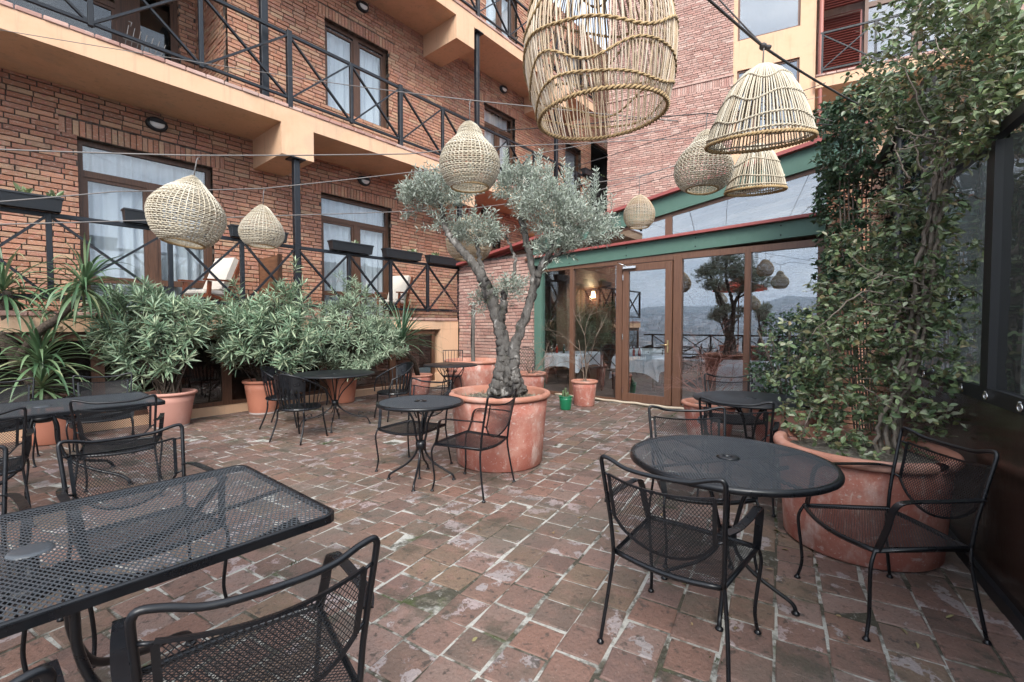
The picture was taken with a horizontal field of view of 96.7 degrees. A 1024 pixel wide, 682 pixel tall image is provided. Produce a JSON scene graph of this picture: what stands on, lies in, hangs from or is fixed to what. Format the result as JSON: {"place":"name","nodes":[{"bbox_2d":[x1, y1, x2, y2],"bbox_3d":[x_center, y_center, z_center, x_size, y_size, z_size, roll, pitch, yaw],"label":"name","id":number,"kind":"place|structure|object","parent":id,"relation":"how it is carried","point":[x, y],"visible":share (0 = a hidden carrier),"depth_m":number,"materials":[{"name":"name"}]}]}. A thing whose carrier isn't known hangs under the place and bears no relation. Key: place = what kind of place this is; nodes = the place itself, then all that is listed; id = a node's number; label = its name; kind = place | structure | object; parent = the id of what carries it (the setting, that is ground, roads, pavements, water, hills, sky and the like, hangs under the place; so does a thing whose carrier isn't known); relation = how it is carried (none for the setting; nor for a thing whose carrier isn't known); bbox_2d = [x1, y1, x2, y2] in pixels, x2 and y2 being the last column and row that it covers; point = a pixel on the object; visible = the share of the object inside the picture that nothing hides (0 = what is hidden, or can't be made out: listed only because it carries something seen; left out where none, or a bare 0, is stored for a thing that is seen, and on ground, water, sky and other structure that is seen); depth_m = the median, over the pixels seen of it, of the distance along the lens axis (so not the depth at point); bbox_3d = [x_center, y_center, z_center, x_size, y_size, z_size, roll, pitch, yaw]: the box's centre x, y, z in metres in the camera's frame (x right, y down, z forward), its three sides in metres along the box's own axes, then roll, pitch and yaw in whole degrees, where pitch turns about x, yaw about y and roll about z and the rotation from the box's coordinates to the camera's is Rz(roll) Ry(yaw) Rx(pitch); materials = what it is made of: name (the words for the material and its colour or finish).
{"place":"outdoors","nodes":[
{"label":"outdoors","id":0,"kind":"place"},
{"bbox_2d":[418,367,430,372],"bbox_3d":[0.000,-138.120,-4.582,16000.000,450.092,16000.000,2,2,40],"label":"terrain","id":1,"kind":"structure","parent":0,"point":[424,369],"depth_m":19.32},
{"bbox_2d":[0,0,607,443],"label":"hotel building","id":2,"kind":"structure","parent":1,"relation":"on","point":[232,136],"depth_m":8.88,"materials":[{"name":"red brick"}]},
{"bbox_2d":[13,332,98,404],"bbox_3d":[-6.276,0.506,5.848,0.070,1.238,1.420,2,2,40],"label":"basement window","id":3,"kind":"structure","parent":2,"relation":"in","point":[71,335],"depth_m":6.25,"materials":[{"name":"brown wood"}]},
{"bbox_2d":[5,0,120,43],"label":"window","id":4,"kind":"structure","parent":2,"relation":"in","point":[102,8],"depth_m":8.67,"materials":[{"name":"brown wood"}]},
{"bbox_2d":[77,139,212,312],"bbox_3d":[-6.326,-1.807,7.941,0.234,2.785,1.830,2,2,40],"label":"window","id":5,"kind":"structure","parent":2,"relation":"in","point":[97,173],"depth_m":7.75,"materials":[{"name":"brown wood"}]},
{"bbox_2d":[132,0,178,63],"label":"window","id":6,"kind":"structure","parent":2,"relation":"in","point":[144,22],"depth_m":9.53,"materials":[{"name":"brown wood"}]},
{"bbox_2d":[97,331,226,415],"bbox_3d":[-5.302,0.468,7.002,0.070,1.238,1.600,2,2,40],"label":"basement window","id":7,"kind":"structure","parent":2,"relation":"in","point":[101,368],"depth_m":7.40,"materials":[{"name":"brown wood"}]},
{"bbox_2d":[178,257,239,311],"bbox_3d":[-5.230,-0.942,7.970,0.640,1.087,0.778,1,2,18],"label":"wooden armchair","id":8,"kind":"object","parent":2,"relation":"on","point":[223,269],"visible":0.61,"depth_m":7.99,"materials":[{"name":"white wood"}]},
{"bbox_2d":[0,206,458,317],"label":"balcony railing","id":9,"kind":"object","parent":2,"relation":"on","point":[295,247],"visible":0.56,"depth_m":7.69,"materials":[{"name":"black metal"}]},
{"bbox_2d":[0,182,63,213],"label":"planter box","id":10,"kind":"object","parent":9,"relation":"on","point":[52,205],"visible":0.92,"depth_m":5.72,"materials":[{"name":"black plastic"}]},
{"bbox_2d":[121,207,158,225],"bbox_3d":[-5.392,-1.793,6.611,0.212,0.181,0.420,2,2,40],"label":"planter box","id":11,"kind":"object","parent":9,"relation":"on","point":[131,214],"visible":0.64,"depth_m":6.50,"materials":[{"name":"black plastic"}]},
{"bbox_2d":[327,239,373,254],"bbox_3d":[-3.235,-1.928,9.166,0.212,0.282,0.925,2,2,40],"label":"planter box","id":12,"kind":"object","parent":9,"relation":"on","point":[355,246],"visible":1,"depth_m":9.07,"materials":[{"name":"black plastic"}]},
{"bbox_2d":[381,248,422,261],"bbox_3d":[-2.434,-1.964,10.115,0.212,0.291,0.984,2,2,40],"label":"planter box","id":13,"kind":"object","parent":9,"relation":"on","point":[412,255],"visible":1,"depth_m":10.02,"materials":[{"name":"black plastic"}]},
{"bbox_2d":[258,254,282,310],"bbox_3d":[-4.692,-1.043,8.832,0.920,1.200,0.070,2,2,40],"label":"wooden screen","id":14,"kind":"object","parent":2,"relation":"on","point":[271,263],"visible":0.41,"depth_m":8.76,"materials":[{"name":"brown wood"}]},
{"bbox_2d":[227,331,323,404],"bbox_3d":[-4.245,0.427,8.255,0.070,1.238,1.680,2,2,40],"label":"basement window","id":15,"kind":"structure","parent":2,"relation":"in","point":[229,377],"depth_m":7.72,"materials":[{"name":"brown wood"}]},
{"bbox_2d":[24,0,594,212],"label":"balcony railing","id":16,"kind":"object","parent":2,"relation":"on","point":[288,36],"visible":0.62,"depth_m":8.22,"materials":[{"name":"black metal"}]},
{"bbox_2d":[0,29,677,121],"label":"cable","id":17,"kind":"object","parent":2,"relation":"attached to","point":[346,84],"visible":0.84,"depth_m":4.31,"materials":[{"name":"grey metal"}]},
{"bbox_2d":[439,100,500,192],"bbox_3d":[-0.297,-1.387,3.208,0.435,0.614,0.435,3,4,40],"label":"rattan lamp","id":18,"kind":"object","parent":17,"relation":"hanging from","point":[469,131],"visible":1,"depth_m":3.10,"materials":[{"name":"wicker"}]},
{"bbox_2d":[321,194,388,316],"bbox_3d":[-3.808,-1.913,10.924,0.233,2.800,1.820,2,2,40],"label":"window","id":19,"kind":"structure","parent":2,"relation":"in","point":[366,228],"depth_m":10.86,"materials":[{"name":"brown wood"}]},
{"bbox_2d":[324,21,385,127],"bbox_3d":[-3.773,-6.202,10.824,0.234,1.920,1.650,2,2,40],"label":"window","id":20,"kind":"structure","parent":2,"relation":"in","point":[350,49],"depth_m":10.77,"materials":[{"name":"brown wood"}]},
{"bbox_2d":[375,275,413,317],"bbox_3d":[-2.771,-1.037,10.853,0.640,1.087,0.778,1,2,18],"label":"wooden armchair","id":21,"kind":"object","parent":2,"relation":"on","point":[400,286],"visible":0.59,"depth_m":10.89,"materials":[{"name":"white wood"}]},
{"bbox_2d":[393,329,434,384],"bbox_3d":[-2.285,0.349,10.578,0.070,1.238,1.200,2,2,40],"label":"basement window","id":22,"kind":"structure","parent":2,"relation":"in","point":[432,337],"depth_m":10.95,"materials":[{"name":"brown wood"}]},
{"bbox_2d":[484,105,511,180],"bbox_3d":[-0.546,-5.929,14.661,0.233,2.780,1.480,2,2,40],"label":"window","id":23,"kind":"structure","parent":2,"relation":"in","point":[492,122],"depth_m":14.66,"materials":[{"name":"brown wood"}]},
{"bbox_2d":[486,0,514,42],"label":"window","id":24,"kind":"structure","parent":2,"relation":"in","point":[502,5],"depth_m":14.61,"materials":[{"name":"brown wood"}]},
{"bbox_2d":[460,0,595,98],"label":"balcony railing","id":25,"kind":"object","parent":2,"relation":"on","point":[477,10],"visible":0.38,"depth_m":12.79,"materials":[{"name":"black metal"}]},
{"bbox_2d":[607,0,1023,242],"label":"brick tower","id":26,"kind":"structure","parent":1,"relation":"on","point":[720,54],"depth_m":14.51,"materials":[{"name":"red brick"}]},
{"bbox_2d":[863,0,915,64],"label":"window","id":27,"kind":"structure","parent":26,"relation":"in","point":[868,5],"depth_m":13.52,"materials":[{"name":"beige glass"}]},
{"bbox_2d":[821,1,1009,73],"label":"balcony railing","id":28,"kind":"object","parent":26,"relation":"on","point":[875,21],"visible":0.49,"depth_m":12.92,"materials":[{"name":"black metal"}]},
{"bbox_2d":[0,385,1023,681],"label":"patio paving","id":29,"kind":"structure","parent":0,"point":[452,579],"depth_m":2.57,"materials":[{"name":"brick"}]},
{"bbox_2d":[0,445,31,681],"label":"patio chair","id":30,"kind":"object","parent":29,"relation":"on","point":[20,501],"visible":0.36,"depth_m":2.06,"materials":[{"name":"black metal"}]},
{"bbox_2d":[0,406,35,526],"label":"patio chair","id":31,"kind":"object","parent":29,"relation":"on","point":[23,458],"visible":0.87,"depth_m":3.26,"materials":[{"name":"black metal"}]},
{"bbox_2d":[0,377,40,467],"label":"patio chair","id":32,"kind":"object","parent":29,"relation":"on","point":[34,424],"visible":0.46,"depth_m":4.94,"materials":[{"name":"black metal"}]},
{"bbox_2d":[9,659,64,681],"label":"patio chair","id":33,"kind":"object","parent":29,"relation":"on","point":[50,671],"visible":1,"depth_m":0.76,"materials":[{"name":"black metal"}]},
{"bbox_2d":[21,403,82,445],"bbox_3d":[-5.739,1.028,5.688,0.610,0.460,0.610,2,2,40],"label":"plant pot","id":34,"kind":"object","parent":29,"relation":"on","point":[44,434],"visible":0.15,"depth_m":5.50,"materials":[{"name":"ceramic"}]},
{"bbox_2d":[0,233,137,414],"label":"dracaena","id":35,"kind":"object","parent":34,"relation":"in","point":[19,358],"visible":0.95,"depth_m":5.67,"materials":[{"name":"green plant"}]},
{"bbox_2d":[0,391,164,485],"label":"rectangular table","id":36,"kind":"object","parent":29,"relation":"on","point":[42,414],"visible":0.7,"depth_m":4.07,"materials":[{"name":"black"}]},
{"bbox_2d":[63,372,135,454],"bbox_3d":[-4.685,0.836,5.208,0.606,0.883,0.628,-2,2,-39],"label":"patio chair","id":37,"kind":"object","parent":29,"relation":"on","point":[97,415],"visible":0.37,"depth_m":5.30,"materials":[{"name":"black metal"}]},
{"bbox_2d":[68,394,164,499],"bbox_3d":[-3.344,0.880,3.885,0.606,0.883,0.629,-1,2,-36],"label":"patio chair","id":38,"kind":"object","parent":29,"relation":"on","point":[119,443],"visible":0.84,"depth_m":3.73,"materials":[{"name":"black metal"}]},
{"bbox_2d":[55,423,229,667],"bbox_3d":[-1.863,0.932,2.306,0.628,0.883,0.606,1,2,36],"label":"patio chair","id":39,"kind":"object","parent":29,"relation":"on","point":[62,494],"visible":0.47,"depth_m":2.36,"materials":[{"name":"black metal"}]},
{"bbox_2d":[0,465,333,681],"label":"rectangular table","id":40,"kind":"object","parent":29,"relation":"on","point":[33,582],"visible":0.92,"depth_m":1.52,"materials":[{"name":"black"}]},
{"bbox_2d":[142,388,197,428],"bbox_3d":[-4.951,0.978,6.605,0.656,0.500,0.656,2,2,40],"label":"plant pot","id":41,"kind":"object","parent":29,"relation":"on","point":[175,408],"visible":0.65,"depth_m":6.44,"materials":[{"name":"ceramic"}]},
{"bbox_2d":[79,275,220,395],"bbox_3d":[-5.085,-0.015,6.504,1.898,1.841,1.279,0,2,9],"label":"oleander","id":42,"kind":"object","parent":41,"relation":"in","point":[160,350],"visible":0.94,"depth_m":6.30,"materials":[{"name":"green plant"}]},
{"bbox_2d":[110,535,380,681],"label":"patio chair","id":43,"kind":"object","parent":29,"relation":"on","point":[125,661],"visible":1,"depth_m":1.14,"materials":[{"name":"black metal"}]},
{"bbox_2d":[242,378,278,414],"bbox_3d":[-4.166,0.919,7.629,0.626,0.550,0.626,2,2,40],"label":"plant pot","id":44,"kind":"object","parent":29,"relation":"on","point":[255,391],"visible":0.63,"depth_m":7.41,"materials":[{"name":"ceramic"}]},
{"bbox_2d":[203,254,345,380],"bbox_3d":[-3.783,-0.336,7.196,2.255,2.111,1.251,0,2,-9],"label":"oleander","id":45,"kind":"object","parent":44,"relation":"in","point":[237,326],"visible":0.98,"depth_m":7.03,"materials":[{"name":"green plant"}]},
{"bbox_2d":[259,366,305,429],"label":"barrel chair","id":46,"kind":"object","parent":29,"relation":"on","point":[269,373],"visible":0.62,"depth_m":6.49,"materials":[{"name":"black metal"}]},
{"bbox_2d":[269,374,327,444],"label":"barrel chair","id":47,"kind":"object","parent":29,"relation":"on","point":[288,382],"visible":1,"depth_m":5.61,"materials":[{"name":"black metal"}]},
{"bbox_2d":[293,369,374,432],"bbox_3d":[-2.576,0.845,6.625,1.120,0.771,1.120,1,2,30],"label":"round table","id":48,"kind":"object","parent":29,"relation":"on","point":[335,374],"visible":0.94,"depth_m":6.55,"materials":[{"name":"black metal"}]},
{"bbox_2d":[327,378,356,403],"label":"plant pot","id":49,"kind":"object","parent":29,"relation":"on","point":[348,394],"visible":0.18,"depth_m":8.48,"materials":[{"name":"ceramic"}]},
{"bbox_2d":[297,269,409,381],"bbox_3d":[-2.853,-0.287,8.111,2.091,2.037,1.448,0,2,-12],"label":"oleander","id":50,"kind":"object","parent":49,"relation":"in","point":[374,330],"visible":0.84,"depth_m":7.90,"materials":[{"name":"green plant"}]},
{"bbox_2d":[374,362,416,421],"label":"barrel chair","id":51,"kind":"object","parent":29,"relation":"on","point":[402,369],"visible":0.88,"depth_m":7.22,"materials":[{"name":"black metal"}]},
{"bbox_2d":[375,377,452,478],"bbox_3d":[-0.992,0.854,4.672,0.606,0.883,0.628,1,2,25],"label":"patio chair","id":52,"kind":"object","parent":29,"relation":"on","point":[409,429],"visible":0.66,"depth_m":4.71,"materials":[{"name":"black metal"}]},
{"bbox_2d":[405,373,432,394],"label":"plant pot","id":53,"kind":"object","parent":29,"relation":"on","point":[425,376],"visible":0.68,"depth_m":9.48,"materials":[{"name":"ceramic"}]},
{"bbox_2d":[365,293,444,375],"bbox_3d":[-2.201,-0.087,8.979,1.852,1.801,1.841,2,2,40],"label":"spiky plant","id":54,"kind":"object","parent":53,"relation":"in","point":[404,328],"visible":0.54,"depth_m":9.00,"materials":[{"name":"green plant"}]},
{"bbox_2d":[376,395,463,491],"bbox_3d":[-0.859,0.933,4.289,0.810,0.751,0.810,-2,3,-44],"label":"round table","id":55,"kind":"object","parent":29,"relation":"on","point":[417,404],"visible":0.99,"depth_m":4.25,"materials":[{"name":"black"}]},
{"bbox_2d":[423,362,476,394],"bbox_3d":[-1.123,0.797,8.316,0.980,0.756,0.980,1,2,23],"label":"round table","id":56,"kind":"object","parent":29,"relation":"on","point":[447,365],"visible":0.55,"depth_m":8.26,"materials":[{"name":"black metal"}]},
{"bbox_2d":[444,357,495,388],"bbox_3d":[-0.839,0.758,9.895,1.260,0.720,1.260,2,2,40],"label":"terracotta pot","id":57,"kind":"object","parent":29,"relation":"on","point":[481,373],"visible":0.5,"depth_m":9.38,"materials":[{"name":"ceramic"}]},
{"bbox_2d":[411,270,524,361],"bbox_3d":[-1.059,-0.480,9.878,2.538,2.010,2.179,-1,2,-27],"label":"thin shrub","id":58,"kind":"object","parent":57,"relation":"in","point":[472,318],"visible":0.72,"depth_m":9.84,"materials":[{"name":"green plant"}]},
{"bbox_2d":[430,388,516,502],"bbox_3d":[-0.325,0.873,4.084,0.628,0.883,0.606,1,2,27],"label":"patio chair","id":59,"kind":"object","parent":29,"relation":"on","point":[507,411],"visible":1,"depth_m":3.98,"materials":[{"name":"black metal"}]},
{"bbox_2d":[449,385,549,472],"bbox_3d":[-0.135,0.909,4.909,1.097,0.750,1.083,2,2,40],"label":"terracotta pot","id":60,"kind":"object","parent":29,"relation":"on","point":[526,433],"visible":0.77,"depth_m":4.50,"materials":[{"name":"ceramic"}]},
{"bbox_2d":[393,147,624,397],"bbox_3d":[-0.034,-0.738,4.926,2.420,2.802,1.156,0,2,8],"label":"olive tree","id":61,"kind":"object","parent":60,"relation":"in","point":[507,378],"visible":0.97,"depth_m":4.79,"materials":[{"name":"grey plant"}]},
{"bbox_2d":[520,370,545,387],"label":"terracotta pot","id":62,"kind":"object","parent":29,"relation":"on","point":[535,380],"visible":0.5,"depth_m":8.32,"materials":[{"name":"ceramic"}]},
{"bbox_2d":[487,332,597,379],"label":"dry twigs","id":63,"kind":"object","parent":62,"relation":"in","point":[528,370],"visible":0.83,"depth_m":8.50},
{"bbox_2d":[571,379,597,406],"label":"terracotta pot","id":64,"kind":"object","parent":29,"relation":"on","point":[584,392],"visible":0.97,"depth_m":8.13,"materials":[{"name":"ceramic"}]},
{"bbox_2d":[456,120,875,428],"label":"glass pavilion","id":65,"kind":"structure","parent":29,"relation":"on","point":[743,279],"depth_m":10.25,"materials":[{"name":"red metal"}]},
{"bbox_2d":[0,156,700,224],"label":"cable","id":66,"kind":"object","parent":65,"relation":"attached to","point":[266,215],"visible":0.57,"depth_m":4.64,"materials":[{"name":"grey metal"}]},
{"bbox_2d":[446,209,491,261],"bbox_3d":[-0.556,-1.385,5.907,0.606,0.663,0.606,2,2,40],"label":"rattan lamp","id":67,"kind":"object","parent":66,"relation":"hanging from","point":[456,255],"visible":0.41,"depth_m":5.77,"materials":[{"name":"wicker"}]},
{"bbox_2d":[0,129,822,155],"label":"cable","id":68,"kind":"object","parent":65,"relation":"attached to","point":[300,155],"visible":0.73,"depth_m":2.98,"materials":[{"name":"grey metal"}]},
{"bbox_2d":[144,157,226,249],"bbox_3d":[-1.936,-0.850,2.737,0.408,0.550,0.408,4,-5,12],"label":"rattan lamp","id":69,"kind":"object","parent":68,"relation":"hanging from","point":[199,190],"visible":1,"depth_m":2.64,"materials":[{"name":"wicker"}]},
{"bbox_2d":[0,95,825,201],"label":"cable","id":70,"kind":"object","parent":65,"relation":"attached to","point":[308,183],"visible":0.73,"depth_m":3.78,"materials":[{"name":"grey metal"}]},
{"bbox_2d":[238,189,284,248],"bbox_3d":[-2.028,-1.003,3.699,0.339,0.478,0.339,2,-1,40],"label":"rattan lamp","id":71,"kind":"object","parent":70,"relation":"hanging from","point":[261,209],"visible":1,"depth_m":3.62,"materials":[{"name":"wicker"}]},
{"bbox_2d":[544,352,601,382],"bbox_3d":[1.580,0.676,11.908,0.980,0.735,1.580,1,2,33],"label":"dining table","id":72,"kind":"object","parent":65,"relation":"on","point":[598,374],"visible":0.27,"depth_m":11.55,"materials":[{"name":"brown wood"}]},
{"bbox_2d":[545,351,602,372],"bbox_3d":[1.583,0.518,11.904,1.091,0.435,1.737,1,2,33],"label":"tablecloth","id":73,"kind":"object","parent":72,"relation":"on","point":[563,360],"visible":0.72,"depth_m":11.30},
{"bbox_2d":[596,306,615,332],"bbox_3d":[3.275,-0.709,15.347,1.000,0.900,0.030,2,2,40],"label":"picture","id":74,"kind":"object","parent":65,"relation":"attached to","point":[610,325],"visible":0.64,"depth_m":15.39},
{"bbox_2d":[617,260,673,405],"bbox_3d":[2.367,-0.170,8.240,1.036,2.602,0.168,2,2,40],"label":"door","id":75,"kind":"structure","parent":65,"relation":"in","point":[666,400],"depth_m":8.15,"materials":[{"name":"brown wood"}]},
{"bbox_3d":[4.595,0.786,8.583,1.180,0.735,1.220,1,2,29],"label":"dining table","id":76,"kind":"object","parent":65,"relation":"on","visible":0},
{"bbox_2d":[716,360,795,394],"bbox_3d":[4.601,0.748,8.578,1.325,0.674,1.337,1,2,29],"label":"tablecloth","id":77,"kind":"object","parent":76,"relation":"on","point":[728,368],"visible":0.35,"depth_m":8.21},
{"bbox_2d":[597,454,763,681],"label":"patio chair","id":78,"kind":"object","parent":29,"relation":"on","point":[721,542],"visible":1,"depth_m":1.94,"materials":[{"name":"black metal"}]},
{"bbox_2d":[646,405,759,573],"bbox_3d":[1.212,0.910,2.978,0.606,0.883,0.628,0,2,6],"label":"patio chair","id":79,"kind":"object","parent":29,"relation":"on","point":[663,487],"visible":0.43,"depth_m":3.19,"materials":[{"name":"black metal"}]},
{"bbox_2d":[681,398,735,436],"bbox_3d":[2.583,1.019,5.969,0.690,0.460,0.690,2,2,40],"label":"terracotta pot","id":80,"kind":"object","parent":29,"relation":"on","point":[690,403],"visible":0.41,"depth_m":5.81,"materials":[{"name":"ceramic"}]},
{"bbox_2d":[654,319,764,404],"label":"dry twigs","id":81,"kind":"object","parent":80,"relation":"in","point":[702,376],"visible":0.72,"depth_m":5.88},
{"bbox_2d":[703,373,766,459],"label":"patio chair","id":82,"kind":"object","parent":29,"relation":"on","point":[731,416],"visible":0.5,"depth_m":5.31,"materials":[{"name":"black metal"}]},
{"bbox_2d":[630,435,844,631],"bbox_3d":[1.151,0.991,2.438,1.010,0.758,1.010,-1,2,-15],"label":"round table","id":83,"kind":"object","parent":29,"relation":"on","point":[729,459],"visible":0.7,"depth_m":2.31,"materials":[{"name":"black"}]},
{"bbox_2d":[696,396,778,516],"bbox_3d":[1.878,0.883,3.799,0.606,0.883,0.628,1,2,30],"label":"patio chair","id":84,"kind":"object","parent":29,"relation":"on","point":[773,430],"visible":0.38,"depth_m":3.53,"materials":[{"name":"black metal"}]},
{"bbox_2d":[693,391,812,487],"bbox_3d":[2.297,0.924,4.401,1.020,0.761,1.020,1,2,29],"label":"round table","id":85,"kind":"object","parent":29,"relation":"on","point":[744,397],"visible":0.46,"depth_m":4.36,"materials":[{"name":"black metal"}]},
{"bbox_2d":[752,407,818,457],"bbox_3d":[3.077,1.000,5.159,0.690,0.550,0.690,2,2,40],"label":"terracotta pot","id":86,"kind":"object","parent":29,"relation":"on","point":[810,421],"visible":0.17,"depth_m":4.91,"materials":[{"name":"ceramic"}]},
{"bbox_2d":[744,301,858,426],"bbox_3d":[3.280,0.226,5.251,1.098,1.460,1.221,1,2,24],"label":"leafy bush","id":87,"kind":"object","parent":86,"relation":"in","point":[759,372],"visible":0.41,"depth_m":5.15,"materials":[{"name":"green plant"}]},
{"bbox_2d":[807,54,913,431],"bbox_3d":[4.119,-0.854,5.526,1.017,4.417,1.908,1,2,33],"label":"ivy","id":88,"kind":"object","parent":29,"relation":"on","point":[835,180],"visible":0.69,"depth_m":5.54,"materials":[{"name":"green plant"}]},
{"bbox_2d":[545,132,825,189],"bbox_3d":[2.055,-2.176,5.277,3.633,0.762,0.555,0,2,-2],"label":"cable","id":89,"kind":"object","parent":88,"relation":"hanging from","point":[662,169],"visible":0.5,"depth_m":5.11,"materials":[{"name":"grey metal"}]},
{"bbox_2d":[623,177,654,229],"bbox_3d":[1.399,-1.530,5.002,0.344,0.562,0.344,2,2,40],"label":"rattan lamp","id":90,"kind":"object","parent":89,"relation":"hanging from","point":[637,224],"visible":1,"depth_m":4.92,"materials":[{"name":"wicker"}]},
{"bbox_2d":[773,427,963,571],"bbox_3d":[2.339,1.015,3.073,1.010,0.660,1.010,2,2,40],"label":"terracotta pot","id":91,"kind":"object","parent":29,"relation":"on","point":[865,484],"visible":0.56,"depth_m":2.72,"materials":[{"name":"ceramic"}]},
{"bbox_2d":[758,0,1023,460],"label":"climbing vine","id":92,"kind":"object","parent":91,"relation":"in","point":[994,99],"visible":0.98,"depth_m":3.13,"materials":[{"name":"green plant"}]},
{"bbox_2d":[707,0,857,104],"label":"cable","id":93,"kind":"object","parent":92,"relation":"attached to","point":[733,21],"visible":0.92,"depth_m":2.55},
{"bbox_2d":[704,48,818,154],"bbox_3d":[1.358,-1.338,2.481,0.560,0.503,0.560,7,15,39],"label":"rattan lamp","id":94,"kind":"object","parent":93,"relation":"hanging from","point":[774,79],"visible":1,"depth_m":2.37,"materials":[{"name":"wicker"}]},
{"bbox_2d":[794,426,999,645],"bbox_3d":[1.930,0.931,2.342,0.629,0.883,0.606,0,2,1],"label":"patio chair","id":95,"kind":"object","parent":29,"relation":"on","point":[892,512],"visible":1,"depth_m":2.26,"materials":[{"name":"black metal"}]},
{"bbox_2d":[866,69,1023,639],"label":"screen wall","id":96,"kind":"structure","parent":29,"relation":"on","point":[989,260],"depth_m":2.53,"materials":[{"name":"brown plastic"}]},
{"bbox_2d":[499,113,831,130],"bbox_3d":[1.060,-1.809,3.635,2.815,0.489,0.889,1,2,19],"label":"cable","id":97,"kind":"object","parent":96,"relation":"attached to","point":[654,117],"visible":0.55,"depth_m":3.40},
{"bbox_2d":[673,114,733,195],"bbox_3d":[1.312,-1.289,3.102,0.385,0.530,0.385,4,1,40],"label":"rattan lamp","id":98,"kind":"object","parent":97,"relation":"hanging from","point":[683,185],"visible":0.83,"depth_m":3.01,"materials":[{"name":"wicker"}]},
{"bbox_2d":[698,101,831,146],"bbox_3d":[1.975,-1.708,3.839,1.134,0.266,0.823,-1,2,-33],"label":"cable","id":99,"kind":"object","parent":96,"relation":"attached to","point":[793,111],"visible":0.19,"depth_m":3.67,"materials":[{"name":"grey metal"}]},
{"bbox_2d":[723,135,787,196],"bbox_3d":[1.724,-1.369,3.201,0.409,0.633,0.409,5,11,40],"label":"rattan lamp","id":100,"kind":"object","parent":99,"relation":"hanging from","point":[775,182],"visible":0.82,"depth_m":3.13,"materials":[{"name":"wicker"}]},
{"bbox_2d":[553,0,608,48],"label":"sky","id":101,"kind":"structure","parent":0,"point":[553,0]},
{"bbox_2d":[629,372,663,391],"bbox_3d":[3.006,0.720,10.575,0.980,0.735,0.980,1,2,34],"label":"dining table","id":102,"kind":"object","parent":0,"point":[653,383],"visible":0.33,"depth_m":10.68,"materials":[{"name":"brown wood"}]},
{"bbox_2d":[609,354,663,381],"bbox_3d":[2.994,0.609,10.566,1.118,0.527,1.108,1,2,34],"label":"tablecloth","id":103,"kind":"object","parent":102,"relation":"on","point":[651,366],"visible":0.59,"depth_m":10.06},
{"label":"cable","id":104,"kind":"object","parent":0,"visible":0},
{"bbox_2d":[523,0,679,140],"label":"rattan lamp","id":105,"kind":"object","parent":104,"relation":"hanging from","point":[532,55],"visible":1,"depth_m":1.90,"materials":[{"name":"wicker"}]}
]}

